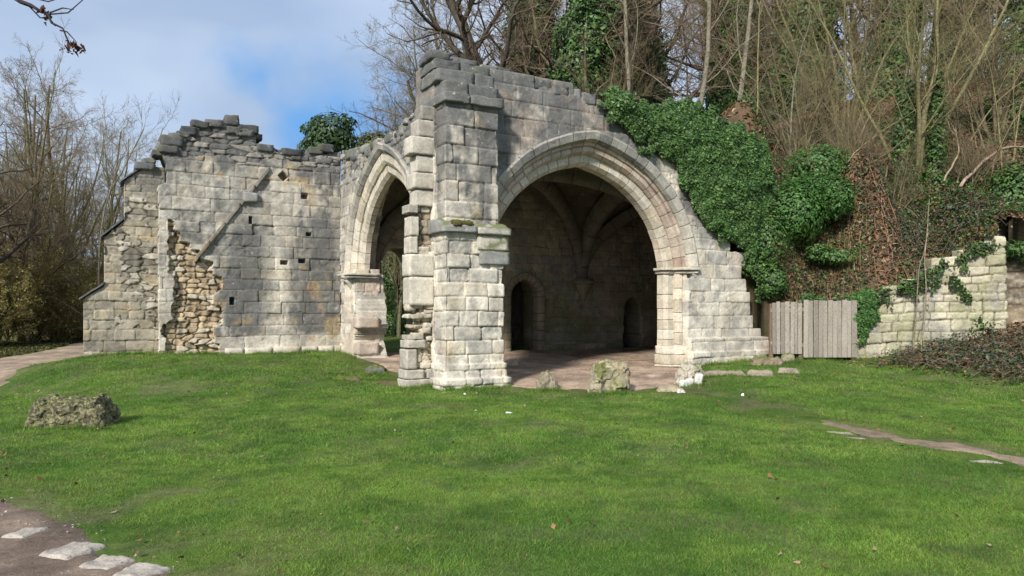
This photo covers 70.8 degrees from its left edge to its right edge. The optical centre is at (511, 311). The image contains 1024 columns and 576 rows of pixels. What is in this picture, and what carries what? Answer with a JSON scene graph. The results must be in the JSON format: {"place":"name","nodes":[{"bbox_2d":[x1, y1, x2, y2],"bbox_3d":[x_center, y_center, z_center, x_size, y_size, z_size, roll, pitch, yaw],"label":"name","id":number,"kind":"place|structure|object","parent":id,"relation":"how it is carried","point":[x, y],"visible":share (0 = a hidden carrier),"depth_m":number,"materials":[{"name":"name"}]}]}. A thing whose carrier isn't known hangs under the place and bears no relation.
{"place":"outdoors","nodes":[
{"label":"outdoors","id":0,"kind":"place"},
{"bbox_2d":[0,343,82,385],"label":"path","id":1,"kind":"structure","parent":0,"point":[10,366],"depth_m":24.00,"materials":[{"name":"soil"}]},
{"bbox_2d":[15,0,85,56],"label":"overhanging branch","id":2,"kind":"object","parent":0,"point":[47,15],"visible":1,"depth_m":5.19,"materials":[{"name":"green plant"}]},
{"bbox_2d":[0,499,166,575],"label":"path","id":3,"kind":"structure","parent":0,"point":[17,556],"depth_m":4.85,"materials":[{"name":"soil"}]},
{"bbox_2d":[39,542,105,559],"bbox_3d":[-2.932,1.643,4.796,0.313,0.152,0.360,0,0,14],"label":"edging stone","id":4,"kind":"object","parent":3,"relation":"on","point":[71,550],"visible":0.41,"depth_m":4.76,"materials":[{"name":"grey stone"}]},
{"bbox_2d":[79,554,134,569],"bbox_3d":[-2.592,1.654,4.592,0.305,0.157,0.290,0,0,14],"label":"edging stone","id":5,"kind":"object","parent":3,"relation":"on","point":[105,561],"visible":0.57,"depth_m":4.57,"materials":[{"name":"grey stone"}]},
{"bbox_2d":[0,0,1019,264],"label":"sky","id":6,"kind":"structure","parent":0,"point":[275,65],"materials":[{"name":"blue"}]},
{"bbox_2d":[0,321,1023,575],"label":"ground","id":7,"kind":"structure","parent":0,"point":[392,345],"depth_m":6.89,"materials":[{"name":"green plant"}]},
{"bbox_2d":[1,527,48,537],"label":"edging stone","id":8,"kind":"object","parent":7,"relation":"on","point":[25,532],"visible":0.38,"depth_m":5.11,"materials":[{"name":"grey stone"}]},
{"bbox_2d":[0,247,50,345],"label":"scrub bush","id":9,"kind":"object","parent":7,"relation":"on","point":[11,312],"visible":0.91,"depth_m":30.74,"materials":[{"name":"green plant"}]},
{"bbox_2d":[0,121,53,267],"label":"spreading tree","id":10,"kind":"object","parent":7,"relation":"on","point":[7,255],"visible":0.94,"depth_m":29.74,"materials":[{"name":"brown plant"}]},
{"bbox_2d":[0,334,82,357],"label":"rough verge","id":11,"kind":"structure","parent":7,"relation":"on","point":[9,348],"depth_m":30.89,"materials":[{"name":"green plant"}]},
{"bbox_2d":[0,233,95,343],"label":"scrub bush","id":12,"kind":"object","parent":7,"relation":"on","point":[34,339],"visible":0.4,"depth_m":32.72,"materials":[{"name":"brown plant"}]},
{"bbox_2d":[0,90,105,341],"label":"bare tree","id":13,"kind":"object","parent":7,"relation":"on","point":[32,238],"visible":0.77,"depth_m":32.20,"materials":[{"name":"brown plant"}]},
{"bbox_2d":[8,238,103,342],"bbox_3d":[-21.021,-0.893,33.730,5.432,4.967,5.725,0,0,21],"label":"scrub bush","id":14,"kind":"object","parent":7,"relation":"on","point":[69,286],"visible":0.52,"depth_m":33.40,"materials":[{"name":"brown plant"}]},
{"bbox_2d":[0,53,118,338],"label":"bare tree","id":15,"kind":"object","parent":7,"relation":"on","point":[28,134],"visible":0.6,"depth_m":34.01,"materials":[{"name":"brown plant"}]},
{"bbox_2d":[0,106,123,272],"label":"bare tree","id":16,"kind":"object","parent":7,"relation":"on","point":[64,162],"visible":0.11,"depth_m":53.23,"materials":[{"name":"brown plant"}]},
{"bbox_2d":[14,69,122,258],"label":"bare tree","id":17,"kind":"object","parent":7,"relation":"on","point":[68,132],"visible":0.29,"depth_m":48.98,"materials":[{"name":"brown plant"}]},
{"bbox_2d":[0,9,142,340],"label":"coppiced tree","id":18,"kind":"object","parent":7,"relation":"on","point":[5,338],"visible":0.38,"depth_m":34.77,"materials":[{"name":"brown plant"}]},
{"bbox_2d":[23,392,120,428],"bbox_3d":[-6.020,1.409,9.905,1.133,0.588,0.630,0,0,-4],"label":"boulder","id":19,"kind":"object","parent":7,"relation":"on","point":[52,409],"visible":0.73,"depth_m":9.67,"materials":[{"name":"grey stone"}]},
{"bbox_2d":[0,90,180,339],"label":"coppiced tree","id":20,"kind":"object","parent":7,"relation":"on","point":[107,224],"visible":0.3,"depth_m":35.60,"materials":[{"name":"brown plant"}]},
{"bbox_2d":[47,153,141,320],"bbox_3d":[-18.791,-2.917,33.157,2.338,9.638,4.241,0,0,33],"label":"slender tree","id":21,"kind":"object","parent":7,"relation":"on","point":[98,263],"visible":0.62,"depth_m":33.23,"materials":[{"name":"brown plant"}]},
{"bbox_2d":[113,562,171,575],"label":"edging stone","id":22,"kind":"object","parent":7,"relation":"on","point":[142,569],"visible":0.95,"depth_m":4.44,"materials":[{"name":"grey stone"}]},
{"bbox_2d":[296,112,358,165],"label":"evergreen tree","id":23,"kind":"object","parent":7,"relation":"on","point":[340,137],"visible":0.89,"depth_m":25.66,"materials":[{"name":"green plant"}]},
{"bbox_2d":[355,130,388,279],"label":"evergreen tree","id":24,"kind":"object","parent":7,"relation":"on","point":[364,139],"visible":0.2,"depth_m":25.53,"materials":[{"name":"green plant"}]},
{"bbox_2d":[340,85,415,336],"bbox_3d":[-3.501,-3.513,26.223,6.214,9.520,7.162,0,0,-12],"label":"bare tree","id":25,"kind":"object","parent":7,"relation":"on","point":[398,296],"visible":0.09,"depth_m":26.61,"materials":[{"name":"green plant"}]},
{"bbox_2d":[382,251,405,324],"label":"evergreen shrub","id":26,"kind":"object","parent":7,"relation":"on","point":[390,290],"visible":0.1,"depth_m":28.08,"materials":[{"name":"green plant"}]},
{"bbox_2d":[384,310,405,335],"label":"evergreen shrub","id":27,"kind":"object","parent":7,"relation":"on","point":[391,325],"visible":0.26,"depth_m":27.30,"materials":[{"name":"green plant"}]},
{"bbox_2d":[79,49,797,389],"bbox_3d":[-1.137,-1.698,18.381,16.872,6.695,8.873,0,0,-32],"label":"ruined gatehouse","id":28,"kind":"object","parent":7,"relation":"on","point":[473,196],"visible":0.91,"depth_m":17.25,"materials":[{"name":"stone"}]},
{"bbox_2d":[585,83,777,274],"bbox_3d":[4.177,-2.873,16.598,5.950,4.346,0.468,0,0,-29],"label":"ivy","id":29,"kind":"object","parent":28,"relation":"attached to","point":[727,181],"visible":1,"depth_m":16.87,"materials":[{"name":"green plant"}]},
{"bbox_2d":[750,257,764,302],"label":"ivy","id":30,"kind":"object","parent":28,"relation":"attached to","point":[756,270],"visible":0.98,"depth_m":17.80,"materials":[{"name":"green plant"}]},
{"bbox_2d":[0,368,1023,572],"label":"fallen leaves","id":31,"kind":"object","parent":7,"relation":"on","point":[552,525],"visible":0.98,"depth_m":7.49,"materials":[{"name":"brown plant"}]},
{"bbox_2d":[357,346,679,390],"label":"earth floor","id":32,"kind":"structure","parent":7,"relation":"on","point":[648,378],"depth_m":17.16,"materials":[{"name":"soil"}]},
{"bbox_2d":[673,362,704,383],"bbox_3d":[3.449,1.262,14.097,0.628,0.590,0.378,0,0,0],"label":"broken stone","id":33,"kind":"object","parent":32,"relation":"on","point":[687,370],"visible":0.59,"depth_m":14.00,"materials":[{"name":"beige stone"}]},
{"bbox_2d":[536,369,558,389],"bbox_3d":[0.675,1.342,13.691,0.448,0.493,0.333,0,0,0],"label":"boulder","id":34,"kind":"object","parent":7,"relation":"on","point":[547,378],"visible":0.6,"depth_m":13.59,"materials":[{"name":"beige stone"}]},
{"bbox_2d":[587,359,630,393],"bbox_3d":[1.778,1.255,13.236,0.820,0.777,0.588,0,0,-8],"label":"boulder","id":35,"kind":"object","parent":7,"relation":"on","point":[606,374],"visible":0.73,"depth_m":13.07,"materials":[{"name":"beige stone"}]},
{"bbox_2d":[749,355,782,364],"bbox_3d":[5.877,1.170,16.592,0.764,0.337,0.364,0,0,0],"label":"boulder","id":36,"kind":"object","parent":7,"relation":"on","point":[760,360],"visible":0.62,"depth_m":16.48,"materials":[{"name":"beige stone"}]},
{"bbox_2d":[769,300,856,359],"bbox_3d":[7.335,0.527,17.531,2.112,1.648,0.220,0,0,0],"label":"timber fence","id":37,"kind":"object","parent":7,"relation":"on","point":[835,333],"visible":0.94,"depth_m":17.44,"materials":[{"name":"grey wood"}]},
{"bbox_2d":[821,420,1023,465],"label":"worn track","id":38,"kind":"structure","parent":7,"relation":"on","point":[953,446],"depth_m":8.60,"materials":[{"name":"soil"}]},
{"bbox_2d":[856,236,1008,358],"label":"retaining wall","id":39,"kind":"structure","parent":7,"relation":"on","point":[949,310],"depth_m":17.39,"materials":[{"name":"stone"}]},
{"bbox_2d":[851,286,881,349],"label":"ivy","id":40,"kind":"object","parent":39,"relation":"attached to","point":[867,301],"visible":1,"depth_m":17.43,"materials":[{"name":"green plant"}]},
{"bbox_2d":[875,239,1006,306],"bbox_3d":[10.410,-0.980,17.216,3.438,1.960,0.204,0,0,4],"label":"ivy","id":41,"kind":"object","parent":39,"relation":"attached to","point":[905,286],"visible":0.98,"depth_m":17.25,"materials":[{"name":"green plant"}]},
{"bbox_2d":[945,268,994,333],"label":"ivy","id":42,"kind":"object","parent":39,"relation":"attached to","point":[955,282],"visible":0.94,"depth_m":17.21,"materials":[{"name":"green plant"}]},
{"bbox_2d":[866,336,998,373],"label":"bramble","id":43,"kind":"object","parent":7,"relation":"on","point":[927,349],"visible":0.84,"depth_m":16.52,"materials":[{"name":"brown plant"}]},
{"bbox_2d":[843,321,1023,379],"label":"leaf litter","id":44,"kind":"object","parent":7,"relation":"on","point":[1017,323],"visible":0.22,"depth_m":16.88,"materials":[{"name":"brown plant"}]},
{"bbox_2d":[889,328,1023,386],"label":"bramble","id":45,"kind":"object","parent":7,"relation":"on","point":[977,353],"visible":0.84,"depth_m":15.83,"materials":[{"name":"brown plant"}]},
{"bbox_2d":[909,321,1023,369],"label":"undergrowth","id":46,"kind":"object","parent":7,"relation":"on","point":[998,333],"visible":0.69,"depth_m":16.62,"materials":[{"name":"brown plant"}]},
{"bbox_2d":[962,331,1023,387],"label":"bramble","id":47,"kind":"object","parent":7,"relation":"on","point":[1014,363],"visible":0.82,"depth_m":14.88,"materials":[{"name":"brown plant"}]},
{"bbox_2d":[1005,253,1023,323],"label":"retaining wall","id":48,"kind":"structure","parent":7,"relation":"on","point":[1014,283],"depth_m":17.62,"materials":[{"name":"stone"}]},
{"bbox_2d":[7,83,1023,357],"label":"hillside","id":49,"kind":"structure","parent":0,"point":[759,309],"depth_m":18.23,"materials":[{"name":"soil"}]},
{"bbox_2d":[0,32,90,322],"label":"bare tree","id":50,"kind":"object","parent":49,"relation":"on","point":[18,130],"visible":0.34,"depth_m":37.90,"materials":[{"name":"brown plant"}]},
{"bbox_2d":[0,92,150,282],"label":"coppiced tree","id":51,"kind":"object","parent":49,"relation":"on","point":[112,204],"visible":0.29,"depth_m":36.65,"materials":[{"name":"brown plant"}]},
{"bbox_2d":[59,114,158,264],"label":"bare tree","id":52,"kind":"object","parent":49,"relation":"on","point":[119,148],"visible":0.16,"depth_m":45.96,"materials":[{"name":"brown plant"}]},
{"bbox_2d":[295,0,482,167],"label":"bare tree","id":53,"kind":"object","parent":49,"relation":"on","point":[402,68],"visible":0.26,"depth_m":43.26,"materials":[{"name":"brown plant"}]},
{"bbox_2d":[360,0,484,130],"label":"bare tree","id":54,"kind":"object","parent":49,"relation":"on","point":[454,38],"visible":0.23,"depth_m":40.87,"materials":[{"name":"brown plant"}]},
{"bbox_2d":[328,0,624,138],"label":"spreading tree","id":55,"kind":"object","parent":49,"relation":"on","point":[470,46],"visible":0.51,"depth_m":26.16,"materials":[{"name":"brown plant"}]},
{"bbox_2d":[434,0,664,90],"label":"ivy clad tree","id":56,"kind":"object","parent":49,"relation":"on","point":[530,32],"visible":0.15,"depth_m":30.82,"materials":[{"name":"green plant"}]},
{"bbox_2d":[456,0,678,70],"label":"bare tree","id":57,"kind":"object","parent":49,"relation":"on","point":[512,30],"visible":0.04,"depth_m":36.88,"materials":[{"name":"brown plant"}]},
{"bbox_2d":[555,1,625,93],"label":"slender tree","id":58,"kind":"object","parent":49,"relation":"on","point":[584,34],"visible":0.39,"depth_m":25.18,"materials":[{"name":"brown plant"}]},
{"bbox_2d":[484,0,701,98],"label":"ivy clad tree","id":59,"kind":"object","parent":49,"relation":"on","point":[645,51],"visible":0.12,"depth_m":28.32,"materials":[{"name":"green plant"}]},
{"bbox_2d":[477,0,717,102],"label":"ivy clad tree","id":60,"kind":"object","parent":49,"relation":"on","point":[596,11],"visible":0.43,"depth_m":25.78,"materials":[{"name":"green plant"}]},
{"bbox_2d":[558,1,665,100],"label":"coppiced tree","id":61,"kind":"object","parent":49,"relation":"on","point":[612,76],"visible":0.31,"depth_m":24.47,"materials":[{"name":"brown plant"}]},
{"bbox_2d":[592,0,660,95],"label":"slender tree","id":62,"kind":"object","parent":49,"relation":"on","point":[627,47],"visible":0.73,"depth_m":23.47,"materials":[{"name":"brown plant"}]},
{"bbox_2d":[517,0,753,101],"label":"ivy clad tree","id":63,"kind":"object","parent":49,"relation":"on","point":[661,52],"visible":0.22,"depth_m":30.64,"materials":[{"name":"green plant"}]},
{"bbox_2d":[622,0,790,105],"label":"slender tree","id":64,"kind":"object","parent":49,"relation":"on","point":[706,61],"visible":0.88,"depth_m":22.46,"materials":[{"name":"brown plant"}]},
{"bbox_2d":[658,0,770,110],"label":"bare tree","id":65,"kind":"object","parent":49,"relation":"on","point":[676,44],"visible":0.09,"depth_m":40.48,"materials":[{"name":"brown plant"}]},
{"bbox_2d":[666,0,767,115],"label":"ivy clad tree","id":66,"kind":"object","parent":49,"relation":"on","point":[714,98],"visible":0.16,"depth_m":35.43,"materials":[{"name":"green plant"}]},
{"bbox_2d":[659,0,814,114],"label":"ivy clad tree","id":67,"kind":"object","parent":49,"relation":"on","point":[728,95],"visible":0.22,"depth_m":34.12,"materials":[{"name":"green plant"}]},
{"bbox_2d":[686,0,805,101],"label":"slender tree","id":68,"kind":"object","parent":49,"relation":"on","point":[748,31],"visible":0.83,"depth_m":23.20,"materials":[{"name":"brown plant"}]},
{"bbox_2d":[730,206,793,278],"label":"evergreen shrub","id":69,"kind":"object","parent":49,"relation":"on","point":[764,254],"visible":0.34,"depth_m":17.79,"materials":[{"name":"green plant"}]},
{"bbox_2d":[726,0,815,112],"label":"sapling","id":70,"kind":"object","parent":49,"relation":"on","point":[757,81],"visible":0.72,"depth_m":19.27,"materials":[{"name":"brown plant"}]},
{"bbox_2d":[753,259,789,300],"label":"evergreen shrub","id":71,"kind":"object","parent":49,"relation":"on","point":[768,288],"visible":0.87,"depth_m":17.79,"materials":[{"name":"green plant"}]},
{"bbox_2d":[699,1,875,163],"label":"coppiced tree","id":72,"kind":"object","parent":49,"relation":"on","point":[798,105],"visible":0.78,"depth_m":22.69,"materials":[{"name":"brown plant"}]},
{"bbox_2d":[754,13,834,197],"bbox_3d":[7.792,-5.519,20.175,1.315,5.422,2.385,0,0,-30],"label":"slender tree","id":73,"kind":"object","parent":49,"relation":"on","point":[790,125],"visible":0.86,"depth_m":20.13,"materials":[{"name":"brown plant"}]},
{"bbox_2d":[773,167,833,358],"bbox_3d":[7.526,-0.789,18.559,1.583,6.179,1.866,0,0,-15],"label":"bramble","id":74,"kind":"object","parent":49,"relation":"on","point":[799,261],"visible":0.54,"depth_m":18.60,"materials":[{"name":"brown plant"}]},
{"bbox_2d":[689,0,925,107],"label":"ivy clad tree","id":75,"kind":"object","parent":49,"relation":"on","point":[861,32],"visible":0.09,"depth_m":32.23,"materials":[{"name":"green plant"}]},
{"bbox_2d":[677,0,939,127],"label":"ivy clad tree","id":76,"kind":"object","parent":49,"relation":"on","point":[792,31],"visible":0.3,"depth_m":30.42,"materials":[{"name":"green plant"}]},
{"bbox_2d":[771,117,847,196],"bbox_3d":[7.743,-4.056,19.530,2.584,2.901,2.872,0,0,7],"label":"coppiced tree","id":77,"kind":"object","parent":49,"relation":"on","point":[807,150],"visible":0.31,"depth_m":19.21,"materials":[{"name":"brown plant"}]},
{"bbox_2d":[768,170,856,249],"bbox_3d":[7.282,-2.607,18.774,2.911,2.083,2.123,0,0,0],"label":"evergreen shrub","id":78,"kind":"object","parent":49,"relation":"on","point":[805,200],"visible":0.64,"depth_m":18.14,"materials":[{"name":"green plant"}]},
{"bbox_2d":[777,143,851,190],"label":"evergreen shrub","id":79,"kind":"object","parent":49,"relation":"on","point":[833,165],"visible":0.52,"depth_m":19.11,"materials":[{"name":"green plant"}]},
{"bbox_2d":[770,0,868,94],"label":"bare tree","id":80,"kind":"object","parent":49,"relation":"on","point":[850,10],"visible":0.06,"depth_m":37.83,"materials":[{"name":"brown plant"}]},
{"bbox_2d":[725,0,929,146],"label":"coppiced tree","id":81,"kind":"object","parent":49,"relation":"on","point":[854,72],"visible":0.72,"depth_m":25.14,"materials":[{"name":"brown plant"}]},
{"bbox_2d":[787,207,869,357],"bbox_3d":[7.984,0.420,18.147,1.700,6.834,1.585,0,0,-41],"label":"bramble","id":82,"kind":"object","parent":49,"relation":"on","point":[824,288],"visible":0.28,"depth_m":18.39,"materials":[{"name":"brown plant"}]},
{"bbox_2d":[804,243,867,267],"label":"evergreen shrub","id":83,"kind":"object","parent":49,"relation":"on","point":[821,253],"visible":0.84,"depth_m":18.22,"materials":[{"name":"green plant"}]},
{"bbox_2d":[772,92,900,169],"bbox_3d":[9.867,-5.140,21.972,3.350,3.385,3.015,0,0,-3],"label":"coppiced tree","id":84,"kind":"object","parent":49,"relation":"on","point":[845,120],"visible":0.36,"depth_m":21.35,"materials":[{"name":"brown plant"}]},
{"bbox_2d":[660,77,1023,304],"bbox_3d":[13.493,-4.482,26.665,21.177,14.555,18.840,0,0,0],"label":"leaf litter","id":85,"kind":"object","parent":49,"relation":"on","point":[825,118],"visible":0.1,"depth_m":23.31,"materials":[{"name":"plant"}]},
{"bbox_2d":[789,66,914,241],"bbox_3d":[8.944,-4.163,18.840,2.830,4.848,2.476,0,0,39],"label":"sapling","id":86,"kind":"object","parent":49,"relation":"on","point":[867,141],"visible":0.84,"depth_m":18.85,"materials":[{"name":"brown plant"}]},
{"bbox_2d":[839,148,912,322],"bbox_3d":[9.121,-1.924,18.258,1.756,4.726,1.477,0,0,-20],"label":"bramble","id":87,"kind":"object","parent":49,"relation":"on","point":[882,188],"visible":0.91,"depth_m":18.23,"materials":[{"name":"brown plant"}]},
{"bbox_2d":[735,91,1023,358],"bbox_3d":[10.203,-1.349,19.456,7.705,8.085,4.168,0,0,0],"label":"undergrowth","id":88,"kind":"object","parent":49,"relation":"on","point":[970,185],"visible":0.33,"depth_m":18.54,"materials":[{"name":"brown plant"}]},
{"bbox_2d":[810,72,949,165],"bbox_3d":[9.585,-5.033,18.987,2.712,2.740,2.440,0,0,-23],"label":"coppiced tree","id":89,"kind":"object","parent":49,"relation":"on","point":[871,142],"visible":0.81,"depth_m":19.09,"materials":[{"name":"brown plant"}]},
{"bbox_2d":[757,116,1023,357],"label":"leaf litter","id":90,"kind":"object","parent":49,"relation":"on","point":[1010,214],"visible":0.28,"depth_m":18.34,"materials":[{"name":"plant"}]},
{"bbox_2d":[759,0,1023,185],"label":"coppiced tree","id":91,"kind":"object","parent":49,"relation":"on","point":[917,74],"visible":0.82,"depth_m":20.32,"materials":[{"name":"brown plant"}]},
{"bbox_2d":[889,74,920,196],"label":"climbing ivy","id":92,"kind":"object","parent":91,"relation":"attached to","point":[898,128],"visible":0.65,"depth_m":20.49,"materials":[{"name":"green plant"}]},
{"bbox_2d":[917,68,952,183],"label":"climbing ivy","id":93,"kind":"object","parent":91,"relation":"attached to","point":[935,150],"visible":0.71,"depth_m":20.27,"materials":[{"name":"green plant"}]},
{"bbox_2d":[857,146,954,278],"bbox_3d":[10.099,-2.174,18.774,2.624,4.403,2.278,0,0,0],"label":"bramble","id":94,"kind":"object","parent":49,"relation":"on","point":[908,237],"visible":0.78,"depth_m":18.41,"materials":[{"name":"brown plant"}]},
{"bbox_2d":[833,0,980,100],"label":"ivy clad tree","id":95,"kind":"object","parent":49,"relation":"on","point":[897,58],"visible":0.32,"depth_m":32.36,"materials":[{"name":"green plant"}]},
{"bbox_2d":[873,120,945,210],"bbox_3d":[10.735,-3.905,20.169,2.584,2.901,2.872,0,0,-43],"label":"coppiced tree","id":96,"kind":"object","parent":49,"relation":"on","point":[901,187],"visible":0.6,"depth_m":19.51,"materials":[{"name":"brown plant"}]},
{"bbox_2d":[891,0,1020,80],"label":"ivy clad tree","id":97,"kind":"object","parent":49,"relation":"on","point":[958,24],"visible":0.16,"depth_m":33.03,"materials":[{"name":"green plant"}]},
{"bbox_2d":[890,0,1023,142],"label":"coppiced tree","id":98,"kind":"object","parent":49,"relation":"on","point":[991,100],"visible":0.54,"depth_m":22.88,"materials":[{"name":"brown plant"}]},
{"bbox_2d":[898,181,1023,257],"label":"bramble","id":99,"kind":"object","parent":49,"relation":"on","point":[981,203],"visible":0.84,"depth_m":18.52,"materials":[{"name":"green plant"}]},
{"bbox_2d":[924,92,1022,187],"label":"coppiced tree","id":100,"kind":"object","parent":49,"relation":"on","point":[964,147],"visible":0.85,"depth_m":19.61,"materials":[{"name":"brown plant"}]},
{"bbox_2d":[927,0,1023,89],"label":"ivy clad tree","id":101,"kind":"object","parent":49,"relation":"on","point":[1007,14],"visible":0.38,"depth_m":29.93,"materials":[{"name":"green plant"}]},
{"bbox_2d":[932,139,1023,190],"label":"bramble","id":102,"kind":"object","parent":49,"relation":"on","point":[984,164],"visible":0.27,"depth_m":20.58,"materials":[{"name":"brown plant"}]},
{"bbox_2d":[962,22,1023,174],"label":"sapling","id":103,"kind":"object","parent":49,"relation":"on","point":[997,111],"visible":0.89,"depth_m":19.75,"materials":[{"name":"brown plant"}]},
{"bbox_2d":[967,92,1023,129],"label":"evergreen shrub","id":104,"kind":"object","parent":49,"relation":"on","point":[987,108],"visible":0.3,"depth_m":23.79,"materials":[{"name":"green plant"}]},
{"bbox_2d":[977,155,1023,207],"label":"evergreen shrub","id":105,"kind":"object","parent":49,"relation":"on","point":[1016,180],"visible":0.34,"depth_m":18.75,"materials":[{"name":"green plant"}]},
{"bbox_2d":[1004,239,1023,265],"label":"evergreen shrub","id":106,"kind":"object","parent":49,"relation":"on","point":[1014,250],"visible":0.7,"depth_m":17.39,"materials":[{"name":"green plant"}]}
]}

